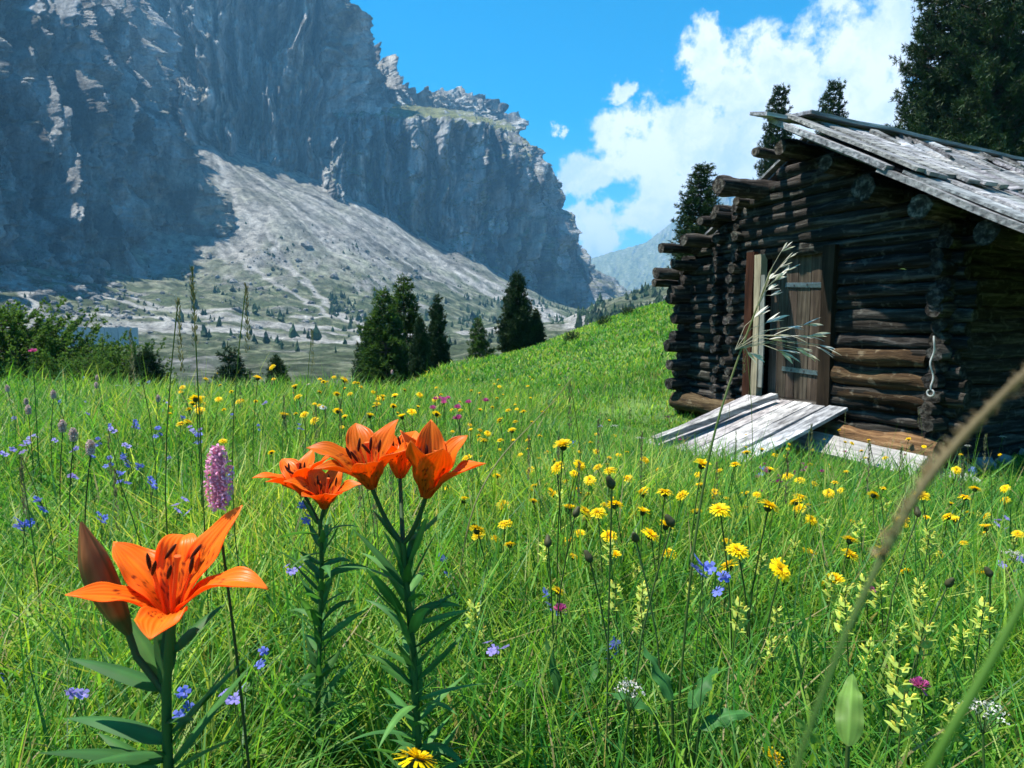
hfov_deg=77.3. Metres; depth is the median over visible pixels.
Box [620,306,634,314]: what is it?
pine bush
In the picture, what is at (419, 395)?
hawkbit
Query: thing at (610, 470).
hawkbit
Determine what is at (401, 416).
hawkbit
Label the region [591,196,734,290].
mountain
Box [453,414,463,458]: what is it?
clover
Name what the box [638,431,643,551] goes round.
grass stalk
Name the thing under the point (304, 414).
hawkbit
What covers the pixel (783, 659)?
yellow rattle
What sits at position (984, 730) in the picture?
white umbel
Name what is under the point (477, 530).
hawkbit
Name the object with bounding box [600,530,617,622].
hawkbit
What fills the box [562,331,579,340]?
pine bush
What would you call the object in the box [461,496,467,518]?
hawkbit
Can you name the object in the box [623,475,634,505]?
hawkbit
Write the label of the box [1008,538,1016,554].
yellow rattle
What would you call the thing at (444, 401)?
clover
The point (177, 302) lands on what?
grass stalk
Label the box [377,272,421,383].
conifer
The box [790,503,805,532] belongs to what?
hawkbit
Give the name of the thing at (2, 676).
bluebell
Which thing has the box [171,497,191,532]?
bluebell
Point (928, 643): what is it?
yellow rattle
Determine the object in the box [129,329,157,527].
grass stalk
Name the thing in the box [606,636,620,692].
bluebell
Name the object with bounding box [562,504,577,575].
hawkbit
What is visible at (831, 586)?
yellow rattle
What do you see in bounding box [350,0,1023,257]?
sky
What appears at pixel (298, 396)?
hawkbit
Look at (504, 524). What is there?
hawkbit
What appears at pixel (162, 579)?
lily
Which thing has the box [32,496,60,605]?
bluebell
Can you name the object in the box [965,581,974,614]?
yellow rattle
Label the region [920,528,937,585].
yellow rattle
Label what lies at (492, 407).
hawkbit
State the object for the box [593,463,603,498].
hawkbit
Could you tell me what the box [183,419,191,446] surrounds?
hawkbit
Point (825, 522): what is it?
yellow rattle
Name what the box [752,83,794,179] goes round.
pine tree
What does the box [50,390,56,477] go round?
bistort
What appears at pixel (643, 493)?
hawkbit
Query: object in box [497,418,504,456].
hawkbit
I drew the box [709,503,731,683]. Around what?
hawkbit
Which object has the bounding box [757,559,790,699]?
hawkbit
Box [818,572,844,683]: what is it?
hawkbit
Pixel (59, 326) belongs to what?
bush
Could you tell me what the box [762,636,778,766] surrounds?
yellow rattle
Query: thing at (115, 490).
grass stalk
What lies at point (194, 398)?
hawkbit
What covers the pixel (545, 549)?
yellow rattle
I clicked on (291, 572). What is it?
bluebell
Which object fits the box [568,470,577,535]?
hawkbit
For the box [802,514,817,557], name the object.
hawkbit
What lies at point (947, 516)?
hawkbit
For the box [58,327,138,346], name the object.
retaining wall
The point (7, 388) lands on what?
bistort
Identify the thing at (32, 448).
bluebell
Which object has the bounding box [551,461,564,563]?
hawkbit
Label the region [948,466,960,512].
hawkbit
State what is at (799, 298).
door
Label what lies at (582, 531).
hawkbit
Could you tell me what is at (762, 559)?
yellow rattle
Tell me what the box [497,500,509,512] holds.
hawkbit
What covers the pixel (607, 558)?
yellow rattle
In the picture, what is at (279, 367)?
conifer
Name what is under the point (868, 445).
grass stalk
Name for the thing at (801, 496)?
hawkbit
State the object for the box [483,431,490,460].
hawkbit
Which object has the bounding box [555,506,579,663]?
flower bud
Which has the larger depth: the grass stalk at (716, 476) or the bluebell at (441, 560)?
the grass stalk at (716, 476)
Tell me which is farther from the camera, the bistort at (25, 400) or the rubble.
the rubble
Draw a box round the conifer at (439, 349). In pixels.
[425,291,451,368]
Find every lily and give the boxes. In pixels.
[40,505,268,767]
[253,450,367,767]
[307,419,491,767]
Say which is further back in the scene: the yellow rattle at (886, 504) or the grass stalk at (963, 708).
the yellow rattle at (886, 504)
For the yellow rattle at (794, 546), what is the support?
on the ground at (270, 204)
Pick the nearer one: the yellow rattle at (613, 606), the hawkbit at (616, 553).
the yellow rattle at (613, 606)
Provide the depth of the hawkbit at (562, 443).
1.44 m
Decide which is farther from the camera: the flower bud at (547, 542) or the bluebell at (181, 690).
the flower bud at (547, 542)
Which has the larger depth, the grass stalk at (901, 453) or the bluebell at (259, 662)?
the grass stalk at (901, 453)
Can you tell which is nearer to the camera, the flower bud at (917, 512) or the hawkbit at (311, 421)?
the flower bud at (917, 512)
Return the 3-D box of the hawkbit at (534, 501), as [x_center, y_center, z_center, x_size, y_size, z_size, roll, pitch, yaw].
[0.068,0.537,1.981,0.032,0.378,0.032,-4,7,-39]
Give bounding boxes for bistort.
[5,385,14,427]
[23,398,28,423]
[25,404,35,510]
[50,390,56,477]
[58,419,66,534]
[68,428,77,551]
[84,439,95,524]
[155,395,160,453]
[203,444,250,767]
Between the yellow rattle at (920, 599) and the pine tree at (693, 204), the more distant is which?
the pine tree at (693, 204)
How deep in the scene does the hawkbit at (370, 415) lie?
3.32 m
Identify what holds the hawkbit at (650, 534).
on the ground at (270, 204)
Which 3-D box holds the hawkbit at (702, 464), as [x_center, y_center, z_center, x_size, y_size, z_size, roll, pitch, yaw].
[0.470,0.473,1.611,0.054,0.577,0.039,-3,6,-30]
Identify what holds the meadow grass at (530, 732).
on the ground at (270, 204)
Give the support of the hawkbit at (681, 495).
on the ground at (270, 204)
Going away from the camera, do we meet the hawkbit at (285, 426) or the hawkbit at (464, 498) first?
the hawkbit at (464, 498)
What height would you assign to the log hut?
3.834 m
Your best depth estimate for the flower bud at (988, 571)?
1.15 m
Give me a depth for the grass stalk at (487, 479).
1.56 m
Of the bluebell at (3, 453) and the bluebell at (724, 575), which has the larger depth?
the bluebell at (3, 453)
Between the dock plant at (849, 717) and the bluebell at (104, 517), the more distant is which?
the bluebell at (104, 517)
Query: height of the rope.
0.539 m
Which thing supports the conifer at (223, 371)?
on the ground at (270, 204)
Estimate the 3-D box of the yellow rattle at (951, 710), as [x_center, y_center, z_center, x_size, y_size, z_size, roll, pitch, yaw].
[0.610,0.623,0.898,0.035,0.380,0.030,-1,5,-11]
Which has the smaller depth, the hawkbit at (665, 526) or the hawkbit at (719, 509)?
the hawkbit at (719, 509)
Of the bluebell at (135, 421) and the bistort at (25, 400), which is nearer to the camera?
the bluebell at (135, 421)
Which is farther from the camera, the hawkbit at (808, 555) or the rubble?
the rubble
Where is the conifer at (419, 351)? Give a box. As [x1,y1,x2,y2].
[407,314,435,378]
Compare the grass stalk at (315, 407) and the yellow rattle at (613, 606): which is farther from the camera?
the grass stalk at (315, 407)
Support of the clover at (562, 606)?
on the ground at (270, 204)
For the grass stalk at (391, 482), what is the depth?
1.89 m
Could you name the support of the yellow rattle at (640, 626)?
on the ground at (270, 204)
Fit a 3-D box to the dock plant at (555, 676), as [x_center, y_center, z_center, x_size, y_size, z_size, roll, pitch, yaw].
[0.102,0.602,1.096,0.243,0.355,0.078,0,5,0]
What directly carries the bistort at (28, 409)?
on the ground at (270, 204)
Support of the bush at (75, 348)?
on the ground at (270, 204)
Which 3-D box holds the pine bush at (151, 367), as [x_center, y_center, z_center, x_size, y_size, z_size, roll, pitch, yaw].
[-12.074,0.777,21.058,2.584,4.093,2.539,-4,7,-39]
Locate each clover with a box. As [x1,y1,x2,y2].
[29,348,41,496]
[430,405,435,422]
[441,400,447,439]
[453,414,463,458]
[454,404,460,432]
[465,399,471,427]
[481,398,488,429]
[553,603,567,679]
[861,587,875,666]
[909,676,930,755]
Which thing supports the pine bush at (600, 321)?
on the ground at (270, 204)
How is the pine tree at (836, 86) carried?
on the ground at (270, 204)
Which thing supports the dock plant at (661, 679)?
on the ground at (270, 204)
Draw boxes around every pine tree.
[493,270,539,352]
[529,307,546,344]
[666,161,723,280]
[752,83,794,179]
[814,78,849,135]
[885,0,1001,142]
[915,0,1023,156]
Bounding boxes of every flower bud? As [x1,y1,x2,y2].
[544,534,554,720]
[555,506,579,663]
[584,550,612,759]
[605,476,614,767]
[631,532,661,764]
[633,514,674,766]
[884,507,920,702]
[903,577,954,763]
[984,566,993,704]
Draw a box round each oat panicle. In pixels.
[735,306,839,363]
[757,241,799,306]
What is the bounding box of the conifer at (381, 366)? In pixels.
[355,286,411,389]
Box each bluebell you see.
[0,449,15,512]
[0,665,15,713]
[9,440,30,497]
[12,517,34,635]
[26,434,39,494]
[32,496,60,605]
[51,438,63,487]
[64,680,91,767]
[67,473,78,524]
[69,446,78,486]
[87,448,95,510]
[95,437,107,520]
[96,511,107,544]
[102,455,114,501]
[107,425,122,476]
[116,470,131,521]
[120,454,139,533]
[121,442,137,514]
[132,419,140,493]
[135,463,144,487]
[147,476,157,547]
[153,426,164,459]
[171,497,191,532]
[172,685,198,767]
[188,425,201,456]
[190,432,202,491]
[218,686,243,767]
[250,646,268,753]
[283,564,302,676]
[297,500,326,753]
[437,553,456,591]
[484,640,509,747]
[542,587,560,628]
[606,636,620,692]
[689,555,716,767]
[695,571,730,767]
[993,515,1009,543]
[998,555,1023,582]
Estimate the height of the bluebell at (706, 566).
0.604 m
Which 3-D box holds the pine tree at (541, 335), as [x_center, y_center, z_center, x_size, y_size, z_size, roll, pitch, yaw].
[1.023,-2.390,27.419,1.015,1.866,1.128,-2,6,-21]
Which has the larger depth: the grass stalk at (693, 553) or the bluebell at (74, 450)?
the bluebell at (74, 450)
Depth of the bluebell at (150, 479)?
1.67 m
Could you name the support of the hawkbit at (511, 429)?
on the ground at (270, 204)
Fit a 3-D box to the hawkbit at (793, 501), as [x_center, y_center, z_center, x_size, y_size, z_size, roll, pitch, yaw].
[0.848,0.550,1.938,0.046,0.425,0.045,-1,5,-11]
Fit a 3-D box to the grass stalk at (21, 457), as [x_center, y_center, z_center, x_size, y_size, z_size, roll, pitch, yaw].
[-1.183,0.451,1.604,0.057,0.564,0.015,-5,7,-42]
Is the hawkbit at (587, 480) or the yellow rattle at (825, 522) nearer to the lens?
the yellow rattle at (825, 522)
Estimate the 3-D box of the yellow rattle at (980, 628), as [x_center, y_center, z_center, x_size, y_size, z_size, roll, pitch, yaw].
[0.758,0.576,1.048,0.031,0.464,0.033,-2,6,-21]
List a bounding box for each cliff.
[0,0,235,279]
[144,0,528,187]
[327,102,632,308]
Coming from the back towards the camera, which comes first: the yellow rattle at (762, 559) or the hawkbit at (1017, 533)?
the hawkbit at (1017, 533)
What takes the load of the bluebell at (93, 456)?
on the ground at (270, 204)
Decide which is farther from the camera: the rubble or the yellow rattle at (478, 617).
the rubble
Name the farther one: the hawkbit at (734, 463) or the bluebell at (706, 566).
the hawkbit at (734, 463)
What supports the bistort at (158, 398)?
on the ground at (270, 204)
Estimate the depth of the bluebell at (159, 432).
2.90 m
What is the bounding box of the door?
[767,253,821,399]
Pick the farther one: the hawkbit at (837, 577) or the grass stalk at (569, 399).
the grass stalk at (569, 399)
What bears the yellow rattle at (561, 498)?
on the ground at (270, 204)
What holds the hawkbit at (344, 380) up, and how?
on the ground at (270, 204)
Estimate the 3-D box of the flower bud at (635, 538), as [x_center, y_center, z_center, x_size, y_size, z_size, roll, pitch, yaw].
[0.217,0.514,1.040,0.056,0.557,0.015,2,6,25]
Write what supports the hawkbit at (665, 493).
on the ground at (270, 204)
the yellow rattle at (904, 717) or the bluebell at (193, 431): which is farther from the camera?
the bluebell at (193, 431)
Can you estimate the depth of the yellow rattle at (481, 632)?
1.28 m
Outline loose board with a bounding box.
[783,431,927,474]
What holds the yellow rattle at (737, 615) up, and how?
on the ground at (270, 204)
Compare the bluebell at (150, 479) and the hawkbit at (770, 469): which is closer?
the bluebell at (150, 479)
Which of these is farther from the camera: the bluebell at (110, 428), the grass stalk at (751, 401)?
the bluebell at (110, 428)
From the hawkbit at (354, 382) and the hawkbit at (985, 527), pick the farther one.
the hawkbit at (354, 382)
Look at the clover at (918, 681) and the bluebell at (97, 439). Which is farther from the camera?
the bluebell at (97, 439)
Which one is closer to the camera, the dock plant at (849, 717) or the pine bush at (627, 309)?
the dock plant at (849, 717)
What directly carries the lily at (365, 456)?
on the ground at (270, 204)
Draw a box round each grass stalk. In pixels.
[18,465,41,623]
[20,455,53,611]
[106,429,126,536]
[112,467,140,545]
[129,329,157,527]
[165,297,184,639]
[189,265,210,662]
[232,282,251,617]
[235,385,241,419]
[282,395,286,458]
[305,329,314,448]
[308,405,317,497]
[338,399,342,479]
[356,481,367,626]
[358,482,375,589]
[372,488,380,643]
[375,386,382,419]
[389,468,395,528]
[455,378,571,628]
[526,435,540,547]
[556,436,572,584]
[562,461,580,581]
[567,382,581,544]
[596,418,610,499]
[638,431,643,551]
[675,269,771,758]
[709,461,718,554]
[733,430,736,499]
[742,334,752,503]
[766,451,789,604]
[793,364,1023,767]
[794,423,812,498]
[865,442,884,574]
[897,446,907,544]
[923,590,1023,767]
[939,443,945,542]
[959,459,964,536]
[981,434,991,563]
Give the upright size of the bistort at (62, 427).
0.582 m
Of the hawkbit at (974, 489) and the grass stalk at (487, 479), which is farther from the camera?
the hawkbit at (974, 489)
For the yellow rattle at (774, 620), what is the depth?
1.14 m
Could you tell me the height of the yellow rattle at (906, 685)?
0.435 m
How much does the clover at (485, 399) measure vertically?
0.501 m
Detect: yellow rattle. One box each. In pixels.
[465,599,483,665]
[470,626,488,656]
[538,540,553,636]
[555,489,563,532]
[601,538,616,651]
[605,580,623,671]
[630,563,641,585]
[632,608,648,718]
[633,587,650,686]
[636,580,645,684]
[684,582,695,665]
[726,596,749,747]
[753,551,768,636]
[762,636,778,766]
[771,606,782,694]
[776,636,789,737]
[787,538,801,599]
[818,515,831,578]
[821,573,838,669]
[834,596,852,675]
[836,582,855,642]
[852,519,864,587]
[856,573,871,648]
[857,637,880,734]
[868,580,890,699]
[883,500,890,531]
[883,655,911,767]
[884,685,921,767]
[887,620,908,713]
[906,617,936,761]
[909,577,926,659]
[911,586,928,675]
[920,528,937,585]
[935,698,970,767]
[950,624,971,686]
[962,620,975,663]
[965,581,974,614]
[965,596,996,767]
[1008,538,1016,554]
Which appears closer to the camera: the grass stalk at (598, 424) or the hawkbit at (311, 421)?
the grass stalk at (598, 424)
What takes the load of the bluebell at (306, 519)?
on the ground at (270, 204)
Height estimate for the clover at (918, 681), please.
0.368 m
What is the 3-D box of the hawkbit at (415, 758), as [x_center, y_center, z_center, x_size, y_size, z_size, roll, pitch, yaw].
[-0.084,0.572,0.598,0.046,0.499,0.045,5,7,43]
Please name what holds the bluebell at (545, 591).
on the ground at (270, 204)
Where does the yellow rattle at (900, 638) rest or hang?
on the ground at (270, 204)
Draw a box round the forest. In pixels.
[24,222,668,352]
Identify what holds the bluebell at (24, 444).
on the ground at (270, 204)
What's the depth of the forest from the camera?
601.84 m
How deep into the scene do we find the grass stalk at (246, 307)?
1.40 m
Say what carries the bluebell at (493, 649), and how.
on the ground at (270, 204)
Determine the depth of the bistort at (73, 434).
1.90 m
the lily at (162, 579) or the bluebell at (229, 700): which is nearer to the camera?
the lily at (162, 579)
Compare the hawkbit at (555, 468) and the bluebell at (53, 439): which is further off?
the bluebell at (53, 439)
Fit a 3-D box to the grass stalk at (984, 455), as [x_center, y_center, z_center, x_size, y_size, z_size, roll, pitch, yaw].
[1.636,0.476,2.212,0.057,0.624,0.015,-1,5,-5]
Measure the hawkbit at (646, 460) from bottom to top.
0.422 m
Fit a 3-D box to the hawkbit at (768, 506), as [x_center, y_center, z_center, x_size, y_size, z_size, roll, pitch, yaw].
[0.462,0.496,1.179,0.039,0.584,0.047,-2,6,-20]
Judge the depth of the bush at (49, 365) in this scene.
20.62 m
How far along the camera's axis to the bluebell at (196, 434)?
2.37 m
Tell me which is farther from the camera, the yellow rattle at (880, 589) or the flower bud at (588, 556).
the yellow rattle at (880, 589)
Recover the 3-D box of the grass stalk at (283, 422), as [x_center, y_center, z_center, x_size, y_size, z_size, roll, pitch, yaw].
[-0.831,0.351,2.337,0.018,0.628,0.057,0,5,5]
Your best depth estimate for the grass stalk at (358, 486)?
1.56 m
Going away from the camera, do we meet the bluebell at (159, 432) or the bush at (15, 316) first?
the bluebell at (159, 432)
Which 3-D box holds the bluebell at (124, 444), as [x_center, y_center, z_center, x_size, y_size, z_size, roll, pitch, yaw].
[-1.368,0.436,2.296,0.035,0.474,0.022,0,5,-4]
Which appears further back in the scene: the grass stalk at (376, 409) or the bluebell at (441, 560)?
the grass stalk at (376, 409)
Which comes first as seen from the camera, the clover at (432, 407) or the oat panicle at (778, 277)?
the oat panicle at (778, 277)
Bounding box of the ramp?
[646,393,847,462]
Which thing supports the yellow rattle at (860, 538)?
on the ground at (270, 204)
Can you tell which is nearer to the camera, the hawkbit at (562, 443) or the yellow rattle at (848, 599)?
the yellow rattle at (848, 599)
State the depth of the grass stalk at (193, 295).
1.23 m
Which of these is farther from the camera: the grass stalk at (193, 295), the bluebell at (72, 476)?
the bluebell at (72, 476)
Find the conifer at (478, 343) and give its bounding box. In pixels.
[465,316,496,360]
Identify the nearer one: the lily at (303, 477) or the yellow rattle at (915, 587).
the lily at (303, 477)
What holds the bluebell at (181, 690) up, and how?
on the ground at (270, 204)
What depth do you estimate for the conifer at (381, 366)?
24.57 m
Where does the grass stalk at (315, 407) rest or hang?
on the ground at (270, 204)
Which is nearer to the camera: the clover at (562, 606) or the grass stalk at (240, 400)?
the clover at (562, 606)
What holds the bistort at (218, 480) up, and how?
on the ground at (270, 204)
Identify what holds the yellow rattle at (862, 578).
on the ground at (270, 204)
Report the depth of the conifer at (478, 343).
37.70 m
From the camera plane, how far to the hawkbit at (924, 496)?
1.69 m
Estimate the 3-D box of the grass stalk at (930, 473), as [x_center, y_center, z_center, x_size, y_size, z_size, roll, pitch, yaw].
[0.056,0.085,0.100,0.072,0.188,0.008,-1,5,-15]
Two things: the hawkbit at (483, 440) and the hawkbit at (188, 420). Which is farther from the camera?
the hawkbit at (188, 420)
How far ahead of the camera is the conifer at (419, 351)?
23.29 m
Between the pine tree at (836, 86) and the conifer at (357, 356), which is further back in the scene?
the pine tree at (836, 86)
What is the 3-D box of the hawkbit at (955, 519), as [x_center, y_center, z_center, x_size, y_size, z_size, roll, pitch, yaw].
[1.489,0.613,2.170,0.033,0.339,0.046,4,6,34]
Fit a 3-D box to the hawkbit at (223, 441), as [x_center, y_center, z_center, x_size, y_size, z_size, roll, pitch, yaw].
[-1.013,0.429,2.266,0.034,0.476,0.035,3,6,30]
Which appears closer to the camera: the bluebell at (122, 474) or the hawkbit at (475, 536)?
the hawkbit at (475, 536)
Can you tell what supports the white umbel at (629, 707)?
on the ground at (270, 204)
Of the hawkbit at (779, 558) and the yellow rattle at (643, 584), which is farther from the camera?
the hawkbit at (779, 558)
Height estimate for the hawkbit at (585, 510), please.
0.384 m
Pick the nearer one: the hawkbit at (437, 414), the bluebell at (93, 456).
the bluebell at (93, 456)
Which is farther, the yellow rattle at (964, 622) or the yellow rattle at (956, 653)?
the yellow rattle at (964, 622)
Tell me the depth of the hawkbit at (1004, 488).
2.65 m
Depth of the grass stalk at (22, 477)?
1.36 m
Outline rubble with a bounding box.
[0,240,420,344]
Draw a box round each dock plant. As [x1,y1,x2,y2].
[501,628,641,762]
[604,644,753,767]
[793,674,863,767]
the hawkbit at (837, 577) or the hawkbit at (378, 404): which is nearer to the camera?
the hawkbit at (837, 577)
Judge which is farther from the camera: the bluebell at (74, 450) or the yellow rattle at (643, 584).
the bluebell at (74, 450)
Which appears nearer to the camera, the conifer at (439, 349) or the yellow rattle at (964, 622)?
the yellow rattle at (964, 622)
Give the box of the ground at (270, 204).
[0,144,1022,523]
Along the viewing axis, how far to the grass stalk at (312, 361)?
2.21 m
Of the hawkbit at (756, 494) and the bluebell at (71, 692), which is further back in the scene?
the hawkbit at (756, 494)
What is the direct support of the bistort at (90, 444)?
on the ground at (270, 204)
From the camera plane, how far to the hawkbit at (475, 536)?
1.59 m
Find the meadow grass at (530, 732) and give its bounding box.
[0,300,1023,767]
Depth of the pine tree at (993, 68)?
28.91 m
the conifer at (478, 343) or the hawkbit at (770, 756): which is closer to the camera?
the hawkbit at (770, 756)
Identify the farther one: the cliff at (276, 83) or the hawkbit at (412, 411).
the cliff at (276, 83)
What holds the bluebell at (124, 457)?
on the ground at (270, 204)
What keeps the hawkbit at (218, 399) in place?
on the ground at (270, 204)
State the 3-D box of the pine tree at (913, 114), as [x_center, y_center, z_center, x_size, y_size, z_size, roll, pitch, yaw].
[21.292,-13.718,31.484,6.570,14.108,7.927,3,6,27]
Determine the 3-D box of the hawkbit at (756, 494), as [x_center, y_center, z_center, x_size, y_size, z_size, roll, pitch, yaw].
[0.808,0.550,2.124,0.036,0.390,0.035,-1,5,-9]
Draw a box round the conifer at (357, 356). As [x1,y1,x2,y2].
[350,320,378,385]
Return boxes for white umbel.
[614,677,645,767]
[957,699,1016,767]
[1001,549,1023,590]
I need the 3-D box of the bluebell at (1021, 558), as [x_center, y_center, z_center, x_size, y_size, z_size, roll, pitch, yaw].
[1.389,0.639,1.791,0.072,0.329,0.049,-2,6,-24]
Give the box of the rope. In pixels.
[926,336,934,396]
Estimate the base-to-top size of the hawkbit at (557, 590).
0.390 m
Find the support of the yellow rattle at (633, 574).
on the ground at (270, 204)
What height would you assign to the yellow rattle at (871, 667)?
0.365 m
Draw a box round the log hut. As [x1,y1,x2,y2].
[651,110,1023,483]
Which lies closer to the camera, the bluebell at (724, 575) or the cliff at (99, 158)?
the bluebell at (724, 575)
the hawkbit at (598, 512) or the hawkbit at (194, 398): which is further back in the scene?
the hawkbit at (194, 398)
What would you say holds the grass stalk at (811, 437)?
on the ground at (270, 204)
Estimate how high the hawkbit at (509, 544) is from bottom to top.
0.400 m
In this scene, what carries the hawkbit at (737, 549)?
on the ground at (270, 204)
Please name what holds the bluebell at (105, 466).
on the ground at (270, 204)
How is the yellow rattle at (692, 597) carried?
on the ground at (270, 204)
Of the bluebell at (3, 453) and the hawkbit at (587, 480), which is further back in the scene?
the bluebell at (3, 453)
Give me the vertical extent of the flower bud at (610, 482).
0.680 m
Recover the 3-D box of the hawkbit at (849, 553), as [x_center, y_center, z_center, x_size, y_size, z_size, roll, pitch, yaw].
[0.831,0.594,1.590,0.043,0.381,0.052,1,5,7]
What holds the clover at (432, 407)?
on the ground at (270, 204)
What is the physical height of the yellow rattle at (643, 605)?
0.424 m
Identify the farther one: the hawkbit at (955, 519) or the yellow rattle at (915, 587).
the hawkbit at (955, 519)
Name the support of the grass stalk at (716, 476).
on the ground at (270, 204)
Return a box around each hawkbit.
[176,421,186,493]
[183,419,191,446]
[188,395,202,519]
[214,397,222,438]
[219,438,232,500]
[253,375,261,480]
[269,364,276,403]
[279,412,289,455]
[295,394,304,424]
[299,411,308,442]
[310,417,318,461]
[333,408,345,441]
[339,377,348,442]
[352,381,356,414]
[367,413,373,429]
[373,402,380,428]
[394,747,438,767]
[399,414,405,432]
[407,409,416,429]
[415,393,422,426]
[432,410,440,424]
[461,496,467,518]
[469,525,488,583]
[472,532,484,625]
[479,438,486,475]
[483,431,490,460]
[490,406,493,448]
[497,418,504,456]
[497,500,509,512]
[497,520,510,596]
[504,541,514,624]
[508,427,514,482]
[529,498,538,516]
[531,484,536,521]
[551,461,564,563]
[552,586,566,675]
[553,438,571,602]
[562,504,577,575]
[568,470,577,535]
[570,459,585,527]
[573,529,584,567]
[580,506,590,546]
[583,475,596,537]
[589,507,607,604]
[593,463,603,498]
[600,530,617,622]
[604,467,615,512]
[606,500,624,579]
[607,550,621,616]
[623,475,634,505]
[634,490,647,520]
[638,506,649,574]
[640,456,648,478]
[642,528,658,615]
[656,488,672,608]
[660,519,674,571]
[660,548,678,626]
[675,490,688,524]
[689,458,711,617]
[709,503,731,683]
[720,559,737,632]
[724,462,740,518]
[726,543,751,720]
[745,499,779,720]
[752,492,761,513]
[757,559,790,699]
[762,746,783,767]
[766,466,773,498]
[770,557,785,605]
[782,472,792,487]
[788,498,801,549]
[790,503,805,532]
[793,493,806,529]
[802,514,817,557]
[803,547,816,585]
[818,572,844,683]
[822,488,834,525]
[834,548,857,611]
[835,535,858,618]
[867,491,878,559]
[920,491,930,595]
[939,513,951,577]
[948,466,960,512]
[951,516,957,548]
[954,494,971,548]
[966,486,979,526]
[980,523,991,561]
[1000,485,1009,534]
[1006,530,1023,585]
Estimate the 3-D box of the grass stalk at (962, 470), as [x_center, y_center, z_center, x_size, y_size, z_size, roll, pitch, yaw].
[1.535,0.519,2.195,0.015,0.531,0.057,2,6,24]
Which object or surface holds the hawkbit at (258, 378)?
on the ground at (270, 204)
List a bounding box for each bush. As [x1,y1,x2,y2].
[0,295,128,383]
[0,307,126,385]
[0,330,173,380]
[16,346,117,385]
[28,348,122,388]
[86,337,177,383]
[122,345,175,388]
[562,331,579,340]
[596,315,611,324]
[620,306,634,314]
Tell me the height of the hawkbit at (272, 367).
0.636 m
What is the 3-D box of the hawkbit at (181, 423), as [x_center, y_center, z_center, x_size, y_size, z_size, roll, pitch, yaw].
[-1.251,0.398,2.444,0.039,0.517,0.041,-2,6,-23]
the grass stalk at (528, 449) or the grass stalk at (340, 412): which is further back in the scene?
the grass stalk at (340, 412)
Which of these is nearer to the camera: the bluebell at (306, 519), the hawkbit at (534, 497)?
the bluebell at (306, 519)
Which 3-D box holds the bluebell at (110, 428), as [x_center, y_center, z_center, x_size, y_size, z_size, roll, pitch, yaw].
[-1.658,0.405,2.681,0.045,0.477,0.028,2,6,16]
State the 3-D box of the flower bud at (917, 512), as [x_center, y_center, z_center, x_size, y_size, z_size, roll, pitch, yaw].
[0.758,0.517,1.253,0.056,0.563,0.015,-1,5,-8]
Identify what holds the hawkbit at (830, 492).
on the ground at (270, 204)
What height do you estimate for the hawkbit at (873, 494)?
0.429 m
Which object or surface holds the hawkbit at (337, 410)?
on the ground at (270, 204)
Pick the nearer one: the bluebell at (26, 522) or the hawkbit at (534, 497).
the bluebell at (26, 522)
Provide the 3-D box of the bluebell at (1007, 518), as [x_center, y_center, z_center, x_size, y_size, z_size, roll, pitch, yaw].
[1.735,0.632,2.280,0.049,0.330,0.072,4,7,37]
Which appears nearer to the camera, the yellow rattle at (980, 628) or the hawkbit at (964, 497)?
the yellow rattle at (980, 628)
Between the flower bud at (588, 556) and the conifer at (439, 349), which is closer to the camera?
the flower bud at (588, 556)
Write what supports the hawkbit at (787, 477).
on the ground at (270, 204)
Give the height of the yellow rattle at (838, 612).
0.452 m
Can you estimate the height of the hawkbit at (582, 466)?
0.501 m
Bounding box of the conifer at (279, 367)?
[262,353,290,387]
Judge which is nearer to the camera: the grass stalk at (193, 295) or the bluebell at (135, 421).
the grass stalk at (193, 295)
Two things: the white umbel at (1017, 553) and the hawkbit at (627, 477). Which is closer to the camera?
the white umbel at (1017, 553)
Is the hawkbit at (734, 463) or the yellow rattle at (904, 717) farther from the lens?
the hawkbit at (734, 463)
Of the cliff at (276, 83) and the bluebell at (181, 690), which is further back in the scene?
the cliff at (276, 83)
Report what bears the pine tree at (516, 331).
on the ground at (270, 204)
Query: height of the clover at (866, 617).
0.367 m
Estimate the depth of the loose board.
6.20 m
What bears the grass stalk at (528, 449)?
on the ground at (270, 204)
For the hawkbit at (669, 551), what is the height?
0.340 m
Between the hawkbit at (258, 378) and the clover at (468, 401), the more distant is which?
the clover at (468, 401)
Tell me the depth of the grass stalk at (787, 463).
1.59 m
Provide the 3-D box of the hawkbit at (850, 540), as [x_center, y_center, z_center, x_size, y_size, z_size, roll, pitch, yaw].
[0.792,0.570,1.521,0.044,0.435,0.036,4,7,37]
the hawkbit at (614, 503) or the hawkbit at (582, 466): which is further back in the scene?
the hawkbit at (582, 466)
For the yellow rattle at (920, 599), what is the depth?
1.26 m
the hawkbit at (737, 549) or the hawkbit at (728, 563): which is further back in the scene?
the hawkbit at (728, 563)
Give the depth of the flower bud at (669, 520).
0.94 m
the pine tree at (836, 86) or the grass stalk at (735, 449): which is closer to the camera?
the grass stalk at (735, 449)
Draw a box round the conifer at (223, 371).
[206,341,256,389]
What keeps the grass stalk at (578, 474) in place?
on the ground at (270, 204)
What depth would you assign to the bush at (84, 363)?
18.92 m
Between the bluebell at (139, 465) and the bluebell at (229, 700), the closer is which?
the bluebell at (229, 700)
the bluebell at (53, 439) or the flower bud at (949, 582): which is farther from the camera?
the bluebell at (53, 439)
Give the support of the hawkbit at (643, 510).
on the ground at (270, 204)
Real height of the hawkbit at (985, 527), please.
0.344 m
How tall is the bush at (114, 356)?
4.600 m
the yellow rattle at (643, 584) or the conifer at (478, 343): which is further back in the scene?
the conifer at (478, 343)

